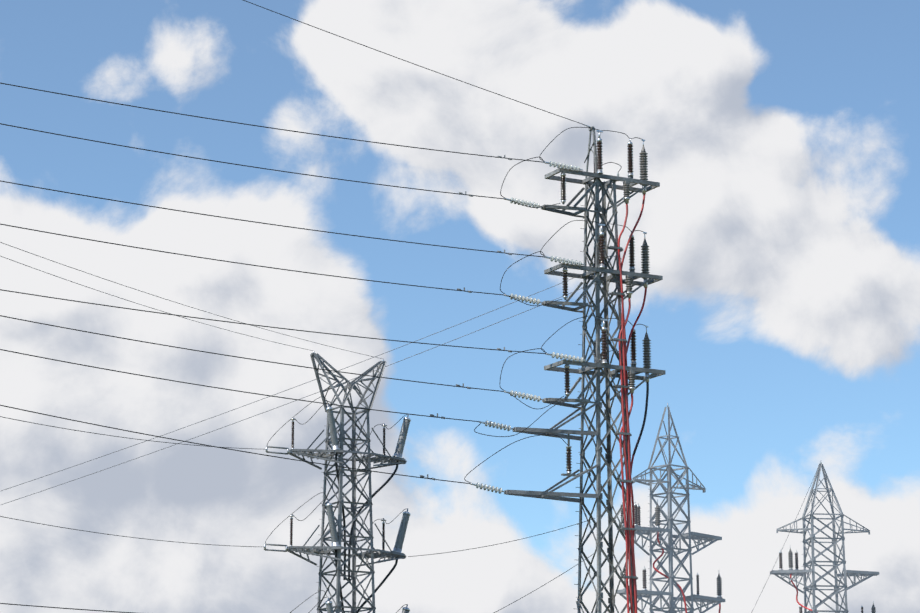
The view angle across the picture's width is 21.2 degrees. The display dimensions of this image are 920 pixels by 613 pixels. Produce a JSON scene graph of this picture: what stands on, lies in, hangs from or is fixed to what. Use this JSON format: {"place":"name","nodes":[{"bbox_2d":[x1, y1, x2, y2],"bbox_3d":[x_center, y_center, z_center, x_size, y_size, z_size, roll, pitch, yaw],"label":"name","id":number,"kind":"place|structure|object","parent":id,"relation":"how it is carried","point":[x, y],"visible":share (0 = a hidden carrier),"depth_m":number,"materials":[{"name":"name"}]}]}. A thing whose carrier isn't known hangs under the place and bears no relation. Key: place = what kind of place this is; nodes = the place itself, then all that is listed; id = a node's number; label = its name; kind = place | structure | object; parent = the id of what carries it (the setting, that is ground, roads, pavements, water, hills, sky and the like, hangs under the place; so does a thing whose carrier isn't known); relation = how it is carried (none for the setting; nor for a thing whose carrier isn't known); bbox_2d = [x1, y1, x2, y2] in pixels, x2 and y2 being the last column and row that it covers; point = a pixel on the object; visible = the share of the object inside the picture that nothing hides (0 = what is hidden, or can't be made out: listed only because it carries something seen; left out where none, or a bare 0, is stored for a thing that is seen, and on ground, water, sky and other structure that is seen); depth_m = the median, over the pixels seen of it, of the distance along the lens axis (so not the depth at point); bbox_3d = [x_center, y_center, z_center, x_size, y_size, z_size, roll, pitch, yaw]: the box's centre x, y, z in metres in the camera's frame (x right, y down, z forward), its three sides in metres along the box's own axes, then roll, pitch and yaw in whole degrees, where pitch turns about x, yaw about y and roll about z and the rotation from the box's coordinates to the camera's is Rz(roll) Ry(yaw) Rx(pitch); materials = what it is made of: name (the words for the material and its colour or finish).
{"place":"outdoors","nodes":[
{"label":"outdoors","id":0,"kind":"place"},
{"bbox_2d":[0,0,919,612],"label":"sky","id":1,"kind":"structure","parent":0,"point":[781,224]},
{"label":"ground","id":2,"kind":"structure","parent":0,"visible":0},
{"bbox_2d":[264,351,410,612],"bbox_3d":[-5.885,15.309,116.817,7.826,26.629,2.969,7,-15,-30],"label":"transmission tower","id":3,"kind":"structure","parent":2,"relation":"on","point":[336,537],"depth_m":118.30,"materials":[{"name":"metal"}]},
{"bbox_2d":[0,416,255,546],"bbox_3d":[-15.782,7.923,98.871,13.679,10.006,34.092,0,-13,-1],"label":"wire","id":4,"kind":"object","parent":3,"relation":"attached to","point":[129,438],"visible":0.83,"depth_m":103.04,"materials":[{"name":"grey metal"}]},
{"bbox_2d":[0,242,381,358],"bbox_3d":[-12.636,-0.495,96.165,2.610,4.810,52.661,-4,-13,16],"label":"wire","id":5,"kind":"object","parent":3,"relation":"attached to","point":[163,298],"visible":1,"depth_m":96.62,"materials":[{"name":"grey metal"}]},
{"bbox_2d":[265,396,406,612],"bbox_3d":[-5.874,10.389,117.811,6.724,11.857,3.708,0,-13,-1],"label":"jumper wires","id":6,"kind":"object","parent":3,"relation":"attached to","point":[325,495],"visible":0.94,"depth_m":116.92,"materials":[{"name":"grey metal"}]},
{"bbox_2d":[420,124,665,612],"bbox_3d":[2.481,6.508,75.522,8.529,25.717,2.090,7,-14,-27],"label":"transmission tower","id":7,"kind":"structure","parent":2,"relation":"on","point":[594,275],"depth_m":77.38,"materials":[{"name":"metal"}]},
{"bbox_2d":[1,278,593,504],"bbox_3d":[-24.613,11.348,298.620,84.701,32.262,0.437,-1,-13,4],"label":"wire","id":8,"kind":"object","parent":7,"relation":"attached to","point":[277,393],"visible":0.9,"depth_m":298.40,"materials":[{"name":"grey metal"}]},
{"bbox_2d":[0,83,594,612],"bbox_3d":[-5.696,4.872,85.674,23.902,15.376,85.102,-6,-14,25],"label":"wire","id":9,"kind":"object","parent":7,"relation":"attached to","point":[244,323],"visible":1,"depth_m":70.92,"materials":[{"name":"grey metal"}]},
{"bbox_2d":[243,0,819,612],"bbox_3d":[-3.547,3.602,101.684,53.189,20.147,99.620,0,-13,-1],"label":"wire","id":10,"kind":"object","parent":7,"relation":"attached to","point":[515,100],"visible":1,"depth_m":75.91,"materials":[{"name":"grey metal"}]},
{"bbox_2d":[464,127,645,482],"bbox_3d":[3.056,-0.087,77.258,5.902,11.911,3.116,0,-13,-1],"label":"jumper wires","id":11,"kind":"object","parent":7,"relation":"attached to","point":[547,303],"visible":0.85,"depth_m":76.49,"materials":[{"name":"grey metal"}]},
{"bbox_2d":[617,403,724,612],"bbox_3d":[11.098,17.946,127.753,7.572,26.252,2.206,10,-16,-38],"label":"transmission tower","id":12,"kind":"structure","parent":2,"relation":"on","point":[671,607],"depth_m":128.78,"materials":[{"name":"metal"}]},
{"bbox_2d":[770,462,878,612],"bbox_3d":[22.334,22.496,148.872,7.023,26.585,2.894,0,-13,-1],"label":"lattice tower","id":13,"kind":"structure","parent":2,"relation":"on","point":[791,572],"depth_m":150.19,"materials":[{"name":"metal"}]}
]}

